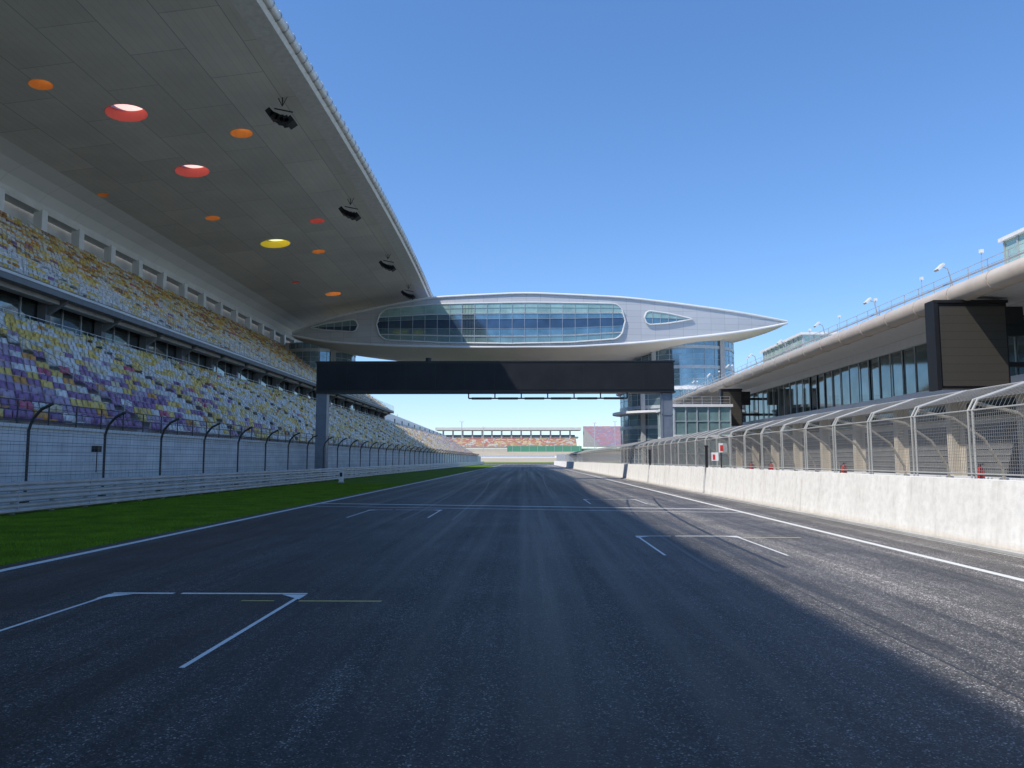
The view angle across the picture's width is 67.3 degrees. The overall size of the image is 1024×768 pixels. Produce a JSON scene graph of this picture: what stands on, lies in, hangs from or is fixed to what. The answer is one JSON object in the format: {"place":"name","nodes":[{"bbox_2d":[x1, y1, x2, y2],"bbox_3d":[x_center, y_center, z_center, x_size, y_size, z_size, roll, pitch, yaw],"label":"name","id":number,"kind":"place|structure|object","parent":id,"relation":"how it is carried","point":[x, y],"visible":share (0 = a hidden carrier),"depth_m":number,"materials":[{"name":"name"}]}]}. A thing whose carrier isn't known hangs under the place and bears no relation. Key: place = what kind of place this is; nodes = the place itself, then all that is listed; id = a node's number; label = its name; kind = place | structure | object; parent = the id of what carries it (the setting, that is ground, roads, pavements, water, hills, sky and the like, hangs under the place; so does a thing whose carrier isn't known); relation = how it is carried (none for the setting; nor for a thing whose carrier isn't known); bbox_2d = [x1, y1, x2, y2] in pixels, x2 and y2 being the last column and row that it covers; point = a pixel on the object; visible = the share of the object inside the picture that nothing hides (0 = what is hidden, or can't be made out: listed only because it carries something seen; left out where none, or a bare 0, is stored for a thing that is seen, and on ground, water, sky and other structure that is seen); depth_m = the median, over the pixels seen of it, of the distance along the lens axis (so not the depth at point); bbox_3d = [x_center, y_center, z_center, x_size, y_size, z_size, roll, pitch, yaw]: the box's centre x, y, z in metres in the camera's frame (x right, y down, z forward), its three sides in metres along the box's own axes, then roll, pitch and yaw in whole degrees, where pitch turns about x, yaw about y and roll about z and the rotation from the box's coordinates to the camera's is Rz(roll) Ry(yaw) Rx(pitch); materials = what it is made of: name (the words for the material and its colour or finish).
{"place":"outdoors","nodes":[
{"label":"outdoors","id":0,"kind":"place"},
{"bbox_2d":[435,427,580,447],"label":"grandstand","id":1,"kind":"object","parent":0,"point":[490,441],"visible":0.82,"depth_m":589.33,"materials":[{"name":"concrete"}]},
{"bbox_2d":[0,465,1023,767],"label":"race track","id":2,"kind":"structure","parent":0,"point":[568,627],"depth_m":7.23,"materials":[{"name":"grey asphalt"}]},
{"bbox_2d":[0,465,1023,699],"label":"track markings","id":3,"kind":"object","parent":2,"relation":"on","point":[295,597],"visible":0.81,"depth_m":14.46,"materials":[{"name":"white paint"}]},
{"bbox_2d":[473,452,620,464],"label":"run off area","id":4,"kind":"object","parent":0,"point":[518,460],"visible":0.17,"depth_m":388.52,"materials":[{"name":"concrete"}]},
{"bbox_2d":[462,445,618,451],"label":"green hoarding","id":5,"kind":"object","parent":4,"relation":"on","point":[512,448],"visible":0.41,"depth_m":557.59,"materials":[{"name":"metal"}]},
{"bbox_2d":[478,454,620,460],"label":"crash barrier","id":6,"kind":"object","parent":4,"relation":"on","point":[560,457],"visible":0.32,"depth_m":358.13,"materials":[{"name":"metal"}]},
{"bbox_2d":[583,426,620,446],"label":"grandstand","id":7,"kind":"object","parent":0,"point":[607,436],"visible":0.32,"depth_m":582.89,"materials":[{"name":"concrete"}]},
{"bbox_2d":[273,0,1023,448],"label":"sky","id":8,"kind":"structure","parent":0,"point":[802,163],"materials":[{"name":"blue"}]},
{"bbox_2d":[554,461,1023,556],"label":"pit wall","id":9,"kind":"structure","parent":0,"point":[986,514],"depth_m":19.46,"materials":[{"name":"white concrete"}]},
{"bbox_2d":[572,461,1023,480],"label":"pit wall platform","id":10,"kind":"structure","parent":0,"point":[1001,478],"depth_m":25.21,"materials":[{"name":"white concrete"}]},
{"bbox_2d":[840,462,846,472],"bbox_3d":[10.300,2.963,23.836,0.400,1.070,0.400,0,-6,1],"label":"fire extinguisher","id":11,"kind":"object","parent":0,"point":[843,465],"visible":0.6,"depth_m":23.84,"materials":[{"name":"red paint"}]},
{"bbox_2d":[760,227,1023,362],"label":"roof pavilions","id":12,"kind":"object","parent":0,"point":[1012,239],"visible":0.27,"depth_m":82.12,"materials":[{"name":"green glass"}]},
{"bbox_2d":[977,463,984,478],"bbox_3d":[10.166,2.259,16.672,0.400,1.070,0.400,0,-6,1],"label":"fire extinguisher","id":13,"kind":"object","parent":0,"point":[981,476],"visible":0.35,"depth_m":16.64,"materials":[{"name":"red paint"}]},
{"label":"ground","id":14,"kind":"structure","parent":0,"visible":0},
{"bbox_2d":[0,182,480,504],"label":"grandstand","id":15,"kind":"object","parent":14,"relation":"on","point":[86,324],"visible":0.88,"depth_m":61.52,"materials":[{"name":"plastic"}]},
{"bbox_2d":[0,0,429,341],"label":"grandstand roof","id":16,"kind":"structure","parent":15,"relation":"on","point":[198,81],"depth_m":74.14,"materials":[{"name":"grey metal"}]},
{"bbox_2d":[28,79,340,295],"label":"skylights","id":17,"kind":"object","parent":16,"relation":"in","point":[126,112],"visible":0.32,"depth_m":72.58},
{"bbox_2d":[263,0,433,296],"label":"edge tube","id":18,"kind":"object","parent":16,"relation":"attached to","point":[280,21],"visible":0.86,"depth_m":70.89,"materials":[{"name":"metal"}]},
{"bbox_2d":[265,97,297,129],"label":"loudspeaker array","id":19,"kind":"object","parent":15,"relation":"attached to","point":[286,121],"visible":0.99,"depth_m":65.43,"materials":[{"name":"black plastic"}]},
{"bbox_2d":[338,198,360,221],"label":"loudspeaker array","id":20,"kind":"object","parent":15,"relation":"attached to","point":[351,215],"visible":1,"depth_m":90.99,"materials":[{"name":"black plastic"}]},
{"bbox_2d":[379,254,396,271],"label":"loudspeaker array","id":21,"kind":"object","parent":15,"relation":"attached to","point":[392,268],"visible":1,"depth_m":115.76,"materials":[{"name":"black plastic"}]},
{"bbox_2d":[401,284,415,299],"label":"loudspeaker array","id":22,"kind":"object","parent":15,"relation":"attached to","point":[409,296],"visible":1,"depth_m":136.06,"materials":[{"name":"black plastic"}]},
{"bbox_2d":[0,465,497,565],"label":"grass verge","id":23,"kind":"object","parent":14,"relation":"on","point":[27,536],"depth_m":24.09,"materials":[{"name":"green plant"}]},
{"bbox_2d":[0,397,478,502],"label":"debris fence","id":24,"kind":"object","parent":23,"relation":"on","point":[96,449],"visible":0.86,"depth_m":36.27,"materials":[{"name":"metal"}]},
{"bbox_2d":[0,461,483,514],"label":"armco barrier","id":25,"kind":"object","parent":23,"relation":"on","point":[14,496],"visible":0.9,"depth_m":32.79,"materials":[{"name":"metal"}]},
{"bbox_2d":[338,471,343,482],"bbox_3d":[-12.724,6.924,57.345,0.400,0.850,0.300,0,-6,1],"label":"distance marker","id":26,"kind":"object","parent":23,"relation":"on","point":[341,476],"visible":1,"depth_m":57.24,"materials":[{"name":"white plastic"}]},
{"bbox_2d":[284,342,355,410],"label":"glass tower","id":27,"kind":"structure","parent":14,"relation":"on","point":[309,353],"depth_m":146.57,"materials":[{"name":"glass"}]},
{"bbox_2d":[314,358,675,477],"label":"start gantry","id":28,"kind":"object","parent":14,"relation":"on","point":[428,376],"visible":0.85,"depth_m":66.36,"materials":[{"name":"black metal"}]},
{"bbox_2d":[592,422,596,447],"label":"floodlight mast","id":29,"kind":"object","parent":14,"relation":"on","point":[594,423],"visible":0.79,"depth_m":518.26,"materials":[{"name":"metal"}]},
{"bbox_2d":[649,450,650,465],"bbox_3d":[10.110,6.037,56.351,0.180,2.420,0.180,0,-6,1],"label":"gate post","id":30,"kind":"object","parent":14,"relation":"on","point":[649,457],"visible":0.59,"depth_m":56.36,"materials":[{"name":"black metal"}]},
{"bbox_2d":[612,386,704,464],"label":"round podium","id":31,"kind":"object","parent":14,"relation":"on","point":[637,414],"visible":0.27,"depth_m":142.87,"materials":[{"name":"glass"}]},
{"bbox_2d":[633,339,734,385],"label":"glass tower","id":32,"kind":"structure","parent":31,"relation":"on","point":[699,362],"depth_m":142.29,"materials":[{"name":"glass"}]},
{"bbox_2d":[292,292,787,360],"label":"bridge restaurant","id":33,"kind":"structure","parent":32,"relation":"on","point":[526,326],"depth_m":139.87,"materials":[{"name":"white metal"}]},
{"bbox_2d":[292,292,787,347],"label":"windows and trim","id":34,"kind":"structure","parent":33,"relation":"in","point":[488,322],"depth_m":139.18,"materials":[{"name":"blue glass"}]},
{"bbox_2d":[704,445,707,473],"bbox_3d":[9.777,4.292,38.609,0.180,2.420,0.180,0,-6,1],"label":"gate post","id":35,"kind":"object","parent":14,"relation":"on","point":[706,456],"visible":0.61,"depth_m":38.62,"materials":[{"name":"black plastic"}]},
{"label":"pit lane","id":36,"kind":"structure","parent":0,"visible":0},
{"bbox_2d":[656,396,732,466],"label":"glazed lobby","id":37,"kind":"object","parent":36,"relation":"on","point":[691,418],"visible":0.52,"depth_m":99.53,"materials":[{"name":"teal glass"}]},
{"bbox_2d":[565,381,1023,479],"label":"pit fence","id":38,"kind":"object","parent":36,"relation":"on","point":[833,431],"visible":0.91,"depth_m":22.90,"materials":[{"name":"grey metal"}]},
{"bbox_2d":[711,443,726,467],"bbox_3d":[10.025,3.860,37.180,0.750,2.000,0.140,0,-6,1],"label":"marshal sign board","id":39,"kind":"object","parent":38,"relation":"on","point":[714,456],"visible":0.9,"depth_m":37.19,"materials":[{"name":"white plastic"}]},
{"bbox_2d":[684,281,1023,477],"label":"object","id":40,"kind":"object","parent":36,"relation":"on","point":[889,365],"visible":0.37,"depth_m":68.10,"materials":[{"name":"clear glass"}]},
{"bbox_2d":[718,389,759,425],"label":"video screen","id":41,"kind":"object","parent":40,"relation":"attached to","point":[738,398],"visible":0.82,"depth_m":102.72,"materials":[{"name":"black plastic"}]},
{"bbox_2d":[673,257,1023,403],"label":"roof tube","id":42,"kind":"object","parent":40,"relation":"attached to","point":[1004,276],"visible":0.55,"depth_m":56.86,"materials":[{"name":"metal"}]},
{"bbox_2d":[675,268,1004,403],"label":"tube clamps","id":43,"kind":"object","parent":42,"relation":"attached to","point":[838,338],"visible":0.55,"depth_m":64.97,"materials":[{"name":"metal"}]},
{"bbox_2d":[677,243,1023,396],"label":"roof railing and lamps","id":44,"kind":"object","parent":40,"relation":"on","point":[940,266],"visible":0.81,"depth_m":59.68,"materials":[{"name":"metal"}]},
{"bbox_2d":[924,300,1023,391],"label":"video screen","id":45,"kind":"object","parent":40,"relation":"attached to","point":[967,344],"visible":0.95,"depth_m":46.95,"materials":[{"name":"black plastic"}]}
]}

